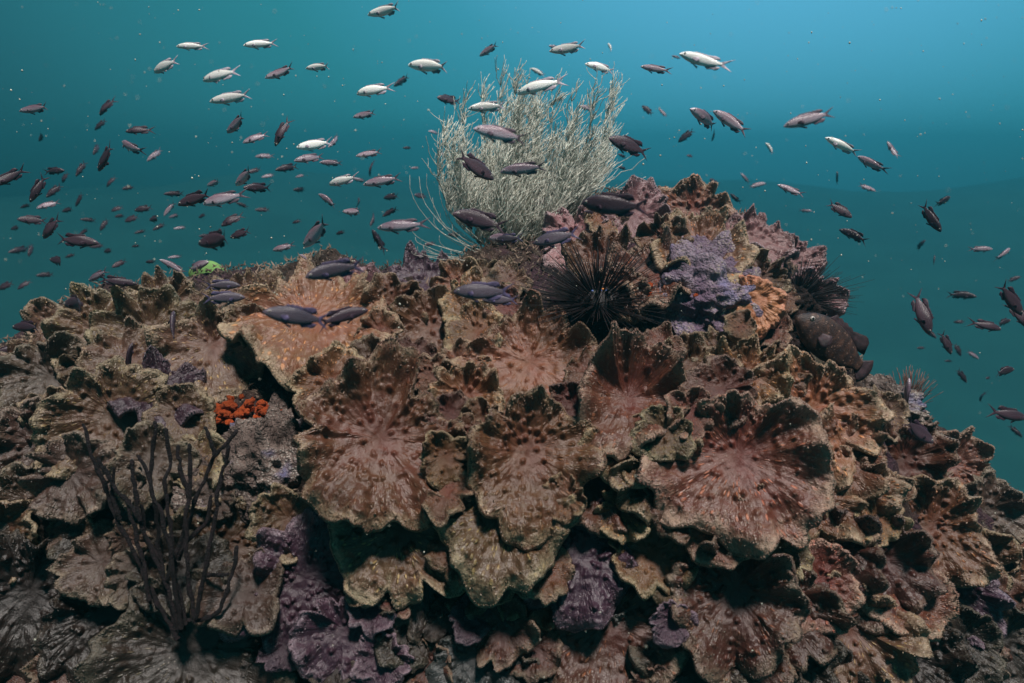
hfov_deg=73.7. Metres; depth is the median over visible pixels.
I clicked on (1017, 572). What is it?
plate coral
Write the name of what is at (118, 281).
damselfish
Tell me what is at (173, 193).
damselfish
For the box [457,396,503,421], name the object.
plate coral
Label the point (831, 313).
plate coral
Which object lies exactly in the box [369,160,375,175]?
damselfish
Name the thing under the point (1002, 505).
plate coral
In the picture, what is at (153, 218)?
damselfish
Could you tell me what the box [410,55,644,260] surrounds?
sea bush
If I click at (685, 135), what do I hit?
damselfish
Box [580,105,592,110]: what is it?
damselfish
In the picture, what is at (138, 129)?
damselfish
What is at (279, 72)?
damselfish
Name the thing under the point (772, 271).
plate coral
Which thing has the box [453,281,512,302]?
damselfish
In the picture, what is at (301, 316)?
damselfish
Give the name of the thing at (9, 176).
damselfish
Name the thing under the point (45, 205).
damselfish
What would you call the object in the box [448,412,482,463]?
plate coral
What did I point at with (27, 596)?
plate coral
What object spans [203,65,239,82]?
damselfish
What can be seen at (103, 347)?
plate coral
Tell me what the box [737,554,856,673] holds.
plate coral
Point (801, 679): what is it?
plate coral
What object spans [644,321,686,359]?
plate coral
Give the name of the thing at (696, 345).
plate coral
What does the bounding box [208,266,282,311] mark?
plate coral
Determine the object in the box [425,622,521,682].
plate coral
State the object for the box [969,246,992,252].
damselfish
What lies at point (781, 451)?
plate coral
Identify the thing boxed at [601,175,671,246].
plate coral
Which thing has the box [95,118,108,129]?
damselfish
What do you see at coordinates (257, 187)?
damselfish
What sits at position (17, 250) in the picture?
damselfish
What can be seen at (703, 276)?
encrusted rock
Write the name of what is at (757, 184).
damselfish
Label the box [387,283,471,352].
plate coral
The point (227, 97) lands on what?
damselfish
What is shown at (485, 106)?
damselfish
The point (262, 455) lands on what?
encrusted rock
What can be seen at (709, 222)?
plate coral
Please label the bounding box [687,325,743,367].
plate coral
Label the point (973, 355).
damselfish
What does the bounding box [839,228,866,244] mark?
damselfish
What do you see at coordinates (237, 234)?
damselfish
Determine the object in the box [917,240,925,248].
damselfish
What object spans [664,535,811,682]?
plate coral
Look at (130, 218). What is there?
damselfish
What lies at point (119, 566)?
plate coral
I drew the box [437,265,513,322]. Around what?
plate coral
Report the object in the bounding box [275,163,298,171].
damselfish
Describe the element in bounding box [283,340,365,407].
plate coral
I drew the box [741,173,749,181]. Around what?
damselfish
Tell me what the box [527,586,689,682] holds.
plate coral
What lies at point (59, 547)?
plate coral
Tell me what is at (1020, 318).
damselfish
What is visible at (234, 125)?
damselfish
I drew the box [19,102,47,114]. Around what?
damselfish
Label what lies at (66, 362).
plate coral
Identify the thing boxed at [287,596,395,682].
plate coral
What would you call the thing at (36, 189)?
damselfish
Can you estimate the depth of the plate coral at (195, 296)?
2.40 m
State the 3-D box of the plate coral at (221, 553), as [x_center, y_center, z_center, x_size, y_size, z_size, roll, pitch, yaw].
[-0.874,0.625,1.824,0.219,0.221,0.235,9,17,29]
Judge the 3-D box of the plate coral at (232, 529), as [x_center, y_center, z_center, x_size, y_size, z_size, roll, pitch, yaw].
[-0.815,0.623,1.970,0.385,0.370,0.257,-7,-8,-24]
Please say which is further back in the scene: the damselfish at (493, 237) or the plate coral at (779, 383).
the damselfish at (493, 237)
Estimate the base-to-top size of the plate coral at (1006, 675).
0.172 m
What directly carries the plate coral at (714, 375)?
on the reef terrain
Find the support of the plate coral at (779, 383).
on the reef terrain
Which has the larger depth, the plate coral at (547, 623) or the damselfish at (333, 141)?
the damselfish at (333, 141)
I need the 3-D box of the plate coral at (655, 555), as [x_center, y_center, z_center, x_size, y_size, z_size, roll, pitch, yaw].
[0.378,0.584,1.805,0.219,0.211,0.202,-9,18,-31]
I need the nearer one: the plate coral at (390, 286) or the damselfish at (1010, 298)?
the damselfish at (1010, 298)
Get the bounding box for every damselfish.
[0,163,30,185]
[0,281,12,289]
[0,346,6,351]
[8,244,28,253]
[12,320,39,333]
[17,215,46,224]
[18,279,32,289]
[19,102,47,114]
[28,245,32,256]
[29,172,49,201]
[36,272,54,277]
[37,200,59,208]
[42,215,62,238]
[43,167,64,175]
[46,183,60,197]
[50,256,60,265]
[57,233,98,248]
[62,173,67,182]
[62,206,71,212]
[64,295,82,311]
[75,195,82,206]
[76,160,86,176]
[80,218,94,221]
[88,267,109,281]
[89,243,103,248]
[93,142,98,154]
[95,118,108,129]
[97,143,112,170]
[98,273,136,287]
[99,96,117,115]
[100,220,108,230]
[107,176,115,186]
[111,206,123,211]
[112,260,124,267]
[122,140,146,154]
[122,185,134,189]
[125,215,138,222]
[125,342,133,364]
[126,125,154,134]
[134,205,151,212]
[147,148,160,160]
[149,215,156,222]
[153,223,163,230]
[154,55,177,73]
[159,259,186,272]
[164,191,183,196]
[164,203,173,215]
[167,311,176,346]
[168,255,180,258]
[176,42,208,50]
[178,188,208,206]
[189,260,208,272]
[198,228,226,249]
[202,291,244,304]
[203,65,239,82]
[203,189,249,207]
[204,279,239,290]
[207,179,219,186]
[210,89,251,105]
[221,212,244,226]
[227,115,243,132]
[230,227,250,238]
[235,168,250,185]
[236,202,247,207]
[243,39,277,49]
[243,131,269,143]
[243,182,270,192]
[249,166,261,173]
[255,153,273,158]
[255,207,268,211]
[261,174,273,177]
[263,304,330,329]
[265,62,292,78]
[273,242,293,251]
[274,118,294,145]
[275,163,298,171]
[293,187,303,192]
[294,153,324,162]
[296,138,331,151]
[303,216,328,247]
[305,257,365,280]
[306,63,329,71]
[318,194,334,206]
[319,160,342,166]
[320,306,367,331]
[328,132,337,147]
[329,172,358,186]
[342,208,358,216]
[353,109,374,119]
[356,148,380,158]
[357,82,395,97]
[363,172,401,187]
[368,1,398,18]
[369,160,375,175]
[370,210,374,225]
[372,230,387,251]
[377,218,430,234]
[382,207,395,216]
[384,193,397,200]
[394,75,407,86]
[408,58,446,74]
[414,193,425,198]
[437,94,461,104]
[453,208,508,234]
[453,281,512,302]
[457,147,493,179]
[468,101,505,113]
[473,124,525,144]
[479,42,497,56]
[482,294,518,305]
[488,233,507,243]
[495,233,521,244]
[500,161,547,176]
[517,74,568,94]
[531,68,543,76]
[533,225,580,247]
[547,296,565,302]
[549,40,584,55]
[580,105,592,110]
[581,192,651,218]
[585,62,612,74]
[609,135,649,159]
[641,64,672,73]
[642,105,651,113]
[678,127,692,141]
[679,51,733,71]
[690,108,714,130]
[713,110,748,136]
[730,194,742,202]
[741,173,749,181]
[749,182,764,188]
[765,143,772,152]
[778,184,804,197]
[783,107,834,128]
[825,137,858,156]
[827,199,851,217]
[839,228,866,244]
[857,156,888,173]
[860,183,875,191]
[887,141,899,158]
[901,378,910,404]
[904,419,933,443]
[908,288,933,334]
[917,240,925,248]
[918,200,941,231]
[935,196,949,205]
[937,330,952,353]
[947,290,976,299]
[953,343,960,355]
[954,368,966,382]
[966,350,978,358]
[967,317,1000,331]
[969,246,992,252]
[986,405,1023,422]
[995,248,1009,259]
[995,281,1022,315]
[996,366,1013,376]
[999,318,1010,325]
[1004,305,1023,325]
[1007,276,1019,283]
[1008,425,1021,436]
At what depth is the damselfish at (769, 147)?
4.87 m
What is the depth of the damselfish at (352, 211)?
2.69 m
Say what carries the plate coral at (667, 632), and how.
on the reef terrain
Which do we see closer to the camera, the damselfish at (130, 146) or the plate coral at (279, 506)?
the plate coral at (279, 506)
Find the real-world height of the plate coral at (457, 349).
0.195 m
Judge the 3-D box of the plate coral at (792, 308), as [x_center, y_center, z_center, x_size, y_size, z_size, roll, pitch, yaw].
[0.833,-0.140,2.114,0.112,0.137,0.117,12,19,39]
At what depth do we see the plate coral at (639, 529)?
1.79 m
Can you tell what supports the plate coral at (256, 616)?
on the reef terrain
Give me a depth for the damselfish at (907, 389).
2.18 m
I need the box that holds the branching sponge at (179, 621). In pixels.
[82,420,238,640]
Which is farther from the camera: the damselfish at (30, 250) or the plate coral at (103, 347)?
the damselfish at (30, 250)
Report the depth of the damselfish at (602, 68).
2.50 m
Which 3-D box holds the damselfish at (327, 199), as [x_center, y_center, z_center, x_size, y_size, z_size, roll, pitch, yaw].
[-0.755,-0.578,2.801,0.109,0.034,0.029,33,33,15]
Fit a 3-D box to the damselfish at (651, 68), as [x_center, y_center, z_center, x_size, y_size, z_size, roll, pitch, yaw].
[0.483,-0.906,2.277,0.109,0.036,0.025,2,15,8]
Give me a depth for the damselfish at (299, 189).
5.19 m
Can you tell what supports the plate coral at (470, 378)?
on the reef terrain
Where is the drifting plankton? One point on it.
(519, 150)
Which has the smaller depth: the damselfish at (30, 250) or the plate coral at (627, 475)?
the plate coral at (627, 475)
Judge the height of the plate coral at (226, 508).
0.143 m
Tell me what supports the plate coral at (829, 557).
on the plate coral at (815, 647)
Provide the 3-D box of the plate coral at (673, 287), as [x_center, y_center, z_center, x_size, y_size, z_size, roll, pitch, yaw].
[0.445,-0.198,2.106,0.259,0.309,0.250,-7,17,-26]
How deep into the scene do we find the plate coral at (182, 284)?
2.45 m
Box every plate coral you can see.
[0,331,91,407]
[0,338,27,355]
[0,395,42,499]
[0,461,49,541]
[0,500,40,584]
[0,528,80,682]
[3,675,25,682]
[15,385,67,425]
[16,430,116,525]
[19,297,66,347]
[19,639,70,682]
[28,355,168,480]
[31,592,121,682]
[40,281,137,368]
[43,516,95,562]
[46,500,112,560]
[46,518,137,607]
[53,345,88,389]
[73,568,298,682]
[74,314,151,373]
[83,283,197,343]
[99,461,146,506]
[103,548,166,610]
[104,520,153,552]
[106,345,206,427]
[107,420,201,514]
[112,501,161,530]
[124,529,233,618]
[125,265,198,300]
[133,505,172,553]
[141,382,216,443]
[144,295,264,403]
[161,496,256,580]
[163,500,174,519]
[174,429,225,490]
[187,289,210,303]
[190,546,284,636]
[191,477,235,522]
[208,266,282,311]
[216,253,391,390]
[222,303,265,349]
[238,651,257,682]
[244,482,312,565]
[255,616,296,672]
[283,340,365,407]
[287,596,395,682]
[292,335,466,534]
[296,670,309,682]
[306,660,354,682]
[310,256,379,305]
[327,521,464,610]
[345,592,388,608]
[345,602,396,640]
[347,332,380,358]
[348,631,414,682]
[353,306,404,337]
[360,272,428,323]
[374,608,443,673]
[377,593,422,619]
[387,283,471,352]
[389,240,448,290]
[393,582,447,646]
[397,335,436,356]
[402,638,453,682]
[414,352,453,394]
[418,430,467,490]
[418,466,474,527]
[421,596,453,642]
[423,389,468,424]
[424,540,462,586]
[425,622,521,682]
[427,360,505,411]
[429,256,482,290]
[431,336,491,372]
[431,466,580,607]
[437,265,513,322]
[442,299,502,349]
[444,591,487,615]
[448,287,597,414]
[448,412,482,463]
[448,593,490,646]
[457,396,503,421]
[463,585,514,605]
[464,595,540,673]
[465,384,606,551]
[477,259,497,276]
[480,257,532,295]
[483,284,521,317]
[509,629,563,682]
[514,546,575,606]
[519,656,547,682]
[523,497,638,632]
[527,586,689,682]
[527,606,554,630]
[540,612,627,682]
[542,205,608,278]
[542,472,586,524]
[548,380,602,416]
[561,223,629,280]
[563,345,594,380]
[576,321,690,462]
[576,477,640,538]
[577,413,645,488]
[583,209,617,234]
[592,487,651,545]
[594,265,650,324]
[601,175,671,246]
[606,225,691,311]
[607,527,698,600]
[608,429,703,527]
[627,663,666,682]
[628,404,696,462]
[628,645,767,682]
[633,212,693,249]
[635,389,836,559]
[642,487,691,545]
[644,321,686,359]
[648,599,698,649]
[649,205,759,283]
[652,588,685,605]
[658,173,738,220]
[664,330,716,370]
[664,385,724,440]
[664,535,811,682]
[677,354,757,429]
[685,495,748,570]
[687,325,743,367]
[703,333,794,405]
[722,309,757,341]
[722,643,797,682]
[725,203,799,267]
[729,274,788,340]
[736,248,791,292]
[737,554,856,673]
[750,242,764,247]
[752,344,895,491]
[753,339,812,398]
[757,483,788,552]
[759,312,792,347]
[772,532,814,580]
[777,274,800,315]
[788,266,849,316]
[790,233,827,275]
[795,672,809,682]
[799,538,865,635]
[802,622,847,682]
[809,460,868,543]
[813,506,889,611]
[819,402,890,500]
[826,440,911,547]
[827,570,933,682]
[832,513,947,635]
[835,639,871,682]
[854,495,914,546]
[860,563,960,641]
[872,384,910,443]
[882,421,961,520]
[888,468,916,514]
[908,474,1003,588]
[912,608,980,682]
[939,426,994,483]
[948,602,1007,682]
[955,579,1016,650]
[964,466,1023,544]
[981,527,1022,592]
[995,606,1023,682]
[998,574,1023,610]
[999,646,1012,662]
[1003,670,1011,681]
[1007,547,1023,581]
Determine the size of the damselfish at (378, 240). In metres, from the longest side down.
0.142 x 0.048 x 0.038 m
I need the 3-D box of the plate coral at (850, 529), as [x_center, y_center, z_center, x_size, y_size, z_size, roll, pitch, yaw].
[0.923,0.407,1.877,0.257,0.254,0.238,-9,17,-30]
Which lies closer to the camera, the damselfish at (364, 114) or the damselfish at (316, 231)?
the damselfish at (316, 231)
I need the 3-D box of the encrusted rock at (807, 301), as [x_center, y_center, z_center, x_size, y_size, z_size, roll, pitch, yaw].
[0.853,-0.062,2.249,0.330,0.316,0.375,0,15,0]
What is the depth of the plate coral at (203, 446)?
1.96 m
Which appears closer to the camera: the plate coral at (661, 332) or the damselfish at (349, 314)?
the damselfish at (349, 314)
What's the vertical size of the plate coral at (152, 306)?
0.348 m
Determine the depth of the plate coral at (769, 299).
2.05 m
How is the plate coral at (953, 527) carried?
on the reef terrain
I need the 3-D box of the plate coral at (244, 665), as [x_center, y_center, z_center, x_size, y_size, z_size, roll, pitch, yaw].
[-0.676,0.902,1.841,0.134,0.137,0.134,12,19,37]
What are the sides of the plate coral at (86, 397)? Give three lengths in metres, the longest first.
0.455 x 0.449 x 0.262 m
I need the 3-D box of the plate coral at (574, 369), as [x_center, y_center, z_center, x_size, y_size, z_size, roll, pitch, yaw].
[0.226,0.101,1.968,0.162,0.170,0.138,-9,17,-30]
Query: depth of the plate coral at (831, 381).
1.92 m
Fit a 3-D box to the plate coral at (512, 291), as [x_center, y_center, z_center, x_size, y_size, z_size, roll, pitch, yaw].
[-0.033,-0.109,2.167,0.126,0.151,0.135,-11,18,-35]
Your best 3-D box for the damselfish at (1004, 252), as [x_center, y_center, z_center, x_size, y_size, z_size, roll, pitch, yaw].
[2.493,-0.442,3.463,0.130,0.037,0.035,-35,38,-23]
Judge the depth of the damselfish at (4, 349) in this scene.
2.44 m
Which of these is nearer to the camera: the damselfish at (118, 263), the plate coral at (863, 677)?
the plate coral at (863, 677)
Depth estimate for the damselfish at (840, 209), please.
2.65 m
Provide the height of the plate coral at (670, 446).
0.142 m
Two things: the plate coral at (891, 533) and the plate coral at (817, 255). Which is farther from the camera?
the plate coral at (817, 255)
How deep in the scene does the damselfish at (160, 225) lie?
5.07 m
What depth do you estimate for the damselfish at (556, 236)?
1.69 m
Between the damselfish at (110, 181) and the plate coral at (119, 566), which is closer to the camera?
the plate coral at (119, 566)
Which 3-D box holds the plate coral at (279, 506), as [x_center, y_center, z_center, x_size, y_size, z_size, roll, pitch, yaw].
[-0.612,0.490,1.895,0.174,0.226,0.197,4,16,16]
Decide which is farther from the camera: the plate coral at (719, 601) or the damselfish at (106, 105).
the damselfish at (106, 105)
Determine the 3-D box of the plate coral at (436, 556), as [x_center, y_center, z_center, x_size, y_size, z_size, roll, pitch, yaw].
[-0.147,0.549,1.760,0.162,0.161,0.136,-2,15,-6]
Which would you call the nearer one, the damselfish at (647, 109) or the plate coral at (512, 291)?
the plate coral at (512, 291)
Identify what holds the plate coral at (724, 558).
on the plate coral at (719, 601)
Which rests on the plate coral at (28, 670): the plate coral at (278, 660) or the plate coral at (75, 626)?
the plate coral at (75, 626)
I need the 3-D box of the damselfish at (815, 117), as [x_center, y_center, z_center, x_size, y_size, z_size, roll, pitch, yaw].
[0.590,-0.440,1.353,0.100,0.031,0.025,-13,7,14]
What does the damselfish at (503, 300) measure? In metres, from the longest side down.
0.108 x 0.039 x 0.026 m
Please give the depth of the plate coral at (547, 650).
1.82 m
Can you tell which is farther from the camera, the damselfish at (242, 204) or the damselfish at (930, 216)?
the damselfish at (242, 204)
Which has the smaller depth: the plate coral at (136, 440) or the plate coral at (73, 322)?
the plate coral at (136, 440)
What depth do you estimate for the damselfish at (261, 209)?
5.19 m
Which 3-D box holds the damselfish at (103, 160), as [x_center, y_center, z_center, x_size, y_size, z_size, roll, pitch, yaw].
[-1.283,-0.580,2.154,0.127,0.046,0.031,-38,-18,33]
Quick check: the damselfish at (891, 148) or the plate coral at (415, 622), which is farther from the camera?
the damselfish at (891, 148)
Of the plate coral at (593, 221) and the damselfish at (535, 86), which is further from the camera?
the plate coral at (593, 221)
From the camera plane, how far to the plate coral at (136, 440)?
1.91 m
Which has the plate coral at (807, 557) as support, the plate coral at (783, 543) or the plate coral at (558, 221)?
the plate coral at (783, 543)
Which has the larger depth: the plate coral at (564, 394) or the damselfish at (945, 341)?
the damselfish at (945, 341)
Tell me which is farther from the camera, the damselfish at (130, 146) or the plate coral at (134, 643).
the damselfish at (130, 146)
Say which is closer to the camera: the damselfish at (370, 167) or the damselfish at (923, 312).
the damselfish at (923, 312)
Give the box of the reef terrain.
[0,171,1023,636]
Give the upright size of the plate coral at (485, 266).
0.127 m
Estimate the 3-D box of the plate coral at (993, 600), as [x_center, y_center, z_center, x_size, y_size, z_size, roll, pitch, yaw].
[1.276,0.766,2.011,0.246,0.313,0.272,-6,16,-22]
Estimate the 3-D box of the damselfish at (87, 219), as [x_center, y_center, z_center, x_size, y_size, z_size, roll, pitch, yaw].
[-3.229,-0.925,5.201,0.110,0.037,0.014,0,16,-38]
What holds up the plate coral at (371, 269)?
on the reef terrain
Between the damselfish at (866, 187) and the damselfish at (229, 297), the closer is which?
the damselfish at (229, 297)
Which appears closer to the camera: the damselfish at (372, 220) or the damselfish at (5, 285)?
the damselfish at (5, 285)
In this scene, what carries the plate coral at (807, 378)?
on the plate coral at (831, 381)
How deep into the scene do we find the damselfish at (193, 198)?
2.00 m
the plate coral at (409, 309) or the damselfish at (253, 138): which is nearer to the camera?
the plate coral at (409, 309)
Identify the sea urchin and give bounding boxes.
[503,228,668,330]
[783,254,874,316]
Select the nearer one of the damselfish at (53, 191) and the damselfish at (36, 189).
the damselfish at (36, 189)
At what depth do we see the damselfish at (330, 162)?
3.46 m
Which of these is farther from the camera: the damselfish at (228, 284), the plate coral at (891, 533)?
the damselfish at (228, 284)
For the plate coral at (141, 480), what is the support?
on the reef terrain
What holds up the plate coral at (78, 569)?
on the reef terrain
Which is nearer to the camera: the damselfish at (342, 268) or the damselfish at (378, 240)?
the damselfish at (342, 268)
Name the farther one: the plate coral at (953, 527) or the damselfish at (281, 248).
the damselfish at (281, 248)
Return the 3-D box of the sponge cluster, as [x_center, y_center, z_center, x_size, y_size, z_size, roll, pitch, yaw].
[-0.791,0.217,2.059,0.238,0.100,0.085,1,15,3]
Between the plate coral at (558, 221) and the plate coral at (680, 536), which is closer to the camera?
the plate coral at (680, 536)
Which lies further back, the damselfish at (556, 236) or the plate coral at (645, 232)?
the plate coral at (645, 232)
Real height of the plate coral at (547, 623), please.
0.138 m
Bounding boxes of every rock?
[170,449,231,523]
[219,391,310,527]
[219,507,345,654]
[647,230,763,336]
[770,282,827,351]
[865,374,929,423]
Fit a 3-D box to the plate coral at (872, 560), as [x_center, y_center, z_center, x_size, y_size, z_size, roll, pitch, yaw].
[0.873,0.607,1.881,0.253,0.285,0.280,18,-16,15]
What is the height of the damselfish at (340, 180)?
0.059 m
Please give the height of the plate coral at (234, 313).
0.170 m
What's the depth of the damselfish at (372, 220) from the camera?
4.64 m
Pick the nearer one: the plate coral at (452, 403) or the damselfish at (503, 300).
the plate coral at (452, 403)
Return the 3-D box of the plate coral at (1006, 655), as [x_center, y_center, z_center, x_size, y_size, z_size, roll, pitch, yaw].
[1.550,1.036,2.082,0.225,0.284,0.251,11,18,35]
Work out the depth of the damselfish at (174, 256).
4.06 m
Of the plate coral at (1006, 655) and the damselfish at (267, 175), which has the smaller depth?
the plate coral at (1006, 655)
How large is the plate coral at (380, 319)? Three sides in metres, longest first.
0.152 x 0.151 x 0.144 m
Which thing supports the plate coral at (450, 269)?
on the reef terrain
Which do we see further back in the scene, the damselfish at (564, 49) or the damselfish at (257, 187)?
the damselfish at (257, 187)
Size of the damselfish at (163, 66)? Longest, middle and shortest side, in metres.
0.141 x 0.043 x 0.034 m
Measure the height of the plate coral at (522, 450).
0.390 m
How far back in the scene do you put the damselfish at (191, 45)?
2.24 m
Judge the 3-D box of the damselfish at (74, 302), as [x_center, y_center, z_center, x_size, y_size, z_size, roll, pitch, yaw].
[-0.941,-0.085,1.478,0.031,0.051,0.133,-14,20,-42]
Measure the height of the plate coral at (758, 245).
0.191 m
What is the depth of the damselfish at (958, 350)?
4.77 m
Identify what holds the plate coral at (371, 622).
on the reef terrain
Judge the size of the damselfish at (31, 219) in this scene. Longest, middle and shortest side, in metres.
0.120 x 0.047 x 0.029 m
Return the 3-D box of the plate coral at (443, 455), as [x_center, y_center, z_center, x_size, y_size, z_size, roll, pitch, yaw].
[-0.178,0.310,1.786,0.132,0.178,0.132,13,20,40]
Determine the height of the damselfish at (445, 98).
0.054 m
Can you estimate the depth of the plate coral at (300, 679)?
1.88 m
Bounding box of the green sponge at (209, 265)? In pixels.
[188,261,222,276]
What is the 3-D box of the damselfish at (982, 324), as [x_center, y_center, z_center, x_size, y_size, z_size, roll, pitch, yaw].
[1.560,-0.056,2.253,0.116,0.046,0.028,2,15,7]
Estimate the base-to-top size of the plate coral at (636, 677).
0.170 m
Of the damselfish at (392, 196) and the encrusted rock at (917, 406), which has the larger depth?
the damselfish at (392, 196)
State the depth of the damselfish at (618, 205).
1.31 m
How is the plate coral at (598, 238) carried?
on the reef terrain
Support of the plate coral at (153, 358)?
on the reef terrain
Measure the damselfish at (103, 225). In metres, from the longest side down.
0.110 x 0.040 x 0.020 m
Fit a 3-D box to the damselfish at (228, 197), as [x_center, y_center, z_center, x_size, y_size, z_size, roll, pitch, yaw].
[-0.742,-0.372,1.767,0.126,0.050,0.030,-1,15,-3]
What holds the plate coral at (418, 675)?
on the reef terrain
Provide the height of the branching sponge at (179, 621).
0.537 m
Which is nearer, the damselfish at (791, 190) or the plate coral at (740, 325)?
the plate coral at (740, 325)
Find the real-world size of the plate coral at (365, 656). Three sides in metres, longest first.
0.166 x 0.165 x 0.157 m
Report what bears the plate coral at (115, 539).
on the plate coral at (78, 569)
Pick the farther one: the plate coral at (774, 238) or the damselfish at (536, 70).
the damselfish at (536, 70)
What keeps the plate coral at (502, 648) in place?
on the plate coral at (463, 668)
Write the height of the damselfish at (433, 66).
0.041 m
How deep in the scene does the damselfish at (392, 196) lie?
4.42 m
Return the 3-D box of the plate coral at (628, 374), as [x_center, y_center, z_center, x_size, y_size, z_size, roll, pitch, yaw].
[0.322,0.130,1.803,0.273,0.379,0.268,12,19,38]
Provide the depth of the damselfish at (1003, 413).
1.62 m
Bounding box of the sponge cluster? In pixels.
[214,394,268,425]
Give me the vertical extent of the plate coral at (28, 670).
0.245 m
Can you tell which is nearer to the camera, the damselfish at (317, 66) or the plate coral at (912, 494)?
the plate coral at (912, 494)
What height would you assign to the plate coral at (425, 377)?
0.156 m
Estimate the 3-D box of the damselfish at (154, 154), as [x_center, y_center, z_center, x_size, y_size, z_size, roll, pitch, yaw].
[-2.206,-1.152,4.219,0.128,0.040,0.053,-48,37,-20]
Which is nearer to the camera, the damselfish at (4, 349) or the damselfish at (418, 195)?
the damselfish at (4, 349)
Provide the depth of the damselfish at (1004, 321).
3.22 m
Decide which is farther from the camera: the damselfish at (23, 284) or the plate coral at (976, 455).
the damselfish at (23, 284)
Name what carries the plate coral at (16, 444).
on the reef terrain
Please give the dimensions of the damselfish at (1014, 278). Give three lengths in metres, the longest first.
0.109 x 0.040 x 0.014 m
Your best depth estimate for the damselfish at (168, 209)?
4.14 m
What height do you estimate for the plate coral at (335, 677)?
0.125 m
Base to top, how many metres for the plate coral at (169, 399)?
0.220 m
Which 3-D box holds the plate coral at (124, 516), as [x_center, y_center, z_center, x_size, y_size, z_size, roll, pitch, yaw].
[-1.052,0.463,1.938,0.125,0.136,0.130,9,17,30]
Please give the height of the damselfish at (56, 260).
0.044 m
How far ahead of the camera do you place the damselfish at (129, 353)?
2.05 m
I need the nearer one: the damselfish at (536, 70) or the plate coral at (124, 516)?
the plate coral at (124, 516)
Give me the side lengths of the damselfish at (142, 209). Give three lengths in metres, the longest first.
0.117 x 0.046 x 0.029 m
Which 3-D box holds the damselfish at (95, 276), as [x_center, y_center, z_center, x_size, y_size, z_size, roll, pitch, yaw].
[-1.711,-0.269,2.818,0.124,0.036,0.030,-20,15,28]
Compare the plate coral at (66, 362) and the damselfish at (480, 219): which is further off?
the plate coral at (66, 362)
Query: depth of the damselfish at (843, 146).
1.85 m
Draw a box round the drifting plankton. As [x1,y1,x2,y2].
[1,0,1022,677]
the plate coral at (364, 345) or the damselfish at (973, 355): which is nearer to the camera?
the plate coral at (364, 345)
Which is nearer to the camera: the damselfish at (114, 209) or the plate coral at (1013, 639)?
the plate coral at (1013, 639)
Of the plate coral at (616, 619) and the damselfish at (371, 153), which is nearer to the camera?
the plate coral at (616, 619)
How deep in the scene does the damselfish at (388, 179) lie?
1.75 m
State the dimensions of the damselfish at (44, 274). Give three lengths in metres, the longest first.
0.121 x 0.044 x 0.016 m
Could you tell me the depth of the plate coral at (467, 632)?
1.80 m
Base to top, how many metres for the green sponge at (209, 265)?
0.121 m
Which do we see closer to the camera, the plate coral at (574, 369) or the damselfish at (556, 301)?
the plate coral at (574, 369)
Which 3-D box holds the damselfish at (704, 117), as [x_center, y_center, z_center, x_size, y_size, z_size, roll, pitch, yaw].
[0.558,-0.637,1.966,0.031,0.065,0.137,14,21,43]
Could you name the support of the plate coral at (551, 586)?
on the plate coral
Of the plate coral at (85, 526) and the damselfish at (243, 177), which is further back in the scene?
the damselfish at (243, 177)
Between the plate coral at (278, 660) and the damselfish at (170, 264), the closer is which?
the plate coral at (278, 660)
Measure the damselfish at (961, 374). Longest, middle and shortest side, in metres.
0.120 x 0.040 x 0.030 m
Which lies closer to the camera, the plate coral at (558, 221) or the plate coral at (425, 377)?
the plate coral at (425, 377)
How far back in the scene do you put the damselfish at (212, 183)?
3.65 m
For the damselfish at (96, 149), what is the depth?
5.00 m
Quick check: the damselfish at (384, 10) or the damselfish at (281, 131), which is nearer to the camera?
the damselfish at (384, 10)
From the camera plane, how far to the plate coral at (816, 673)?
1.79 m
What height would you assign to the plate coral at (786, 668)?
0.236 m
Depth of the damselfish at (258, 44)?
2.28 m
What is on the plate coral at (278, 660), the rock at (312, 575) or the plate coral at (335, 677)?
the rock at (312, 575)
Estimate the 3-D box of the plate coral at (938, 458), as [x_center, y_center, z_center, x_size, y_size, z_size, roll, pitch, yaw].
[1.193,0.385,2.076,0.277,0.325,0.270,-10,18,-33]
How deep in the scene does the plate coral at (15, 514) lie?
1.91 m
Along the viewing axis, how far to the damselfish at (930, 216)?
2.11 m
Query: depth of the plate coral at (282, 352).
2.18 m
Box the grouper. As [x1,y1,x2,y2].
[795,313,872,381]
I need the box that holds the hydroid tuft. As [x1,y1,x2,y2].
[889,365,941,403]
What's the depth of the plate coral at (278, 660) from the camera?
1.81 m
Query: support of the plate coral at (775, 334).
on the reef terrain
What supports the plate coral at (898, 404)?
on the reef terrain
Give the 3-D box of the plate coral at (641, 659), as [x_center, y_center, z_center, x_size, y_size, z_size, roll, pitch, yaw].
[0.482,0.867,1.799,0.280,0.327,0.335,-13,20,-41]
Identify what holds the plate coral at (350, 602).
on the rock at (312, 575)

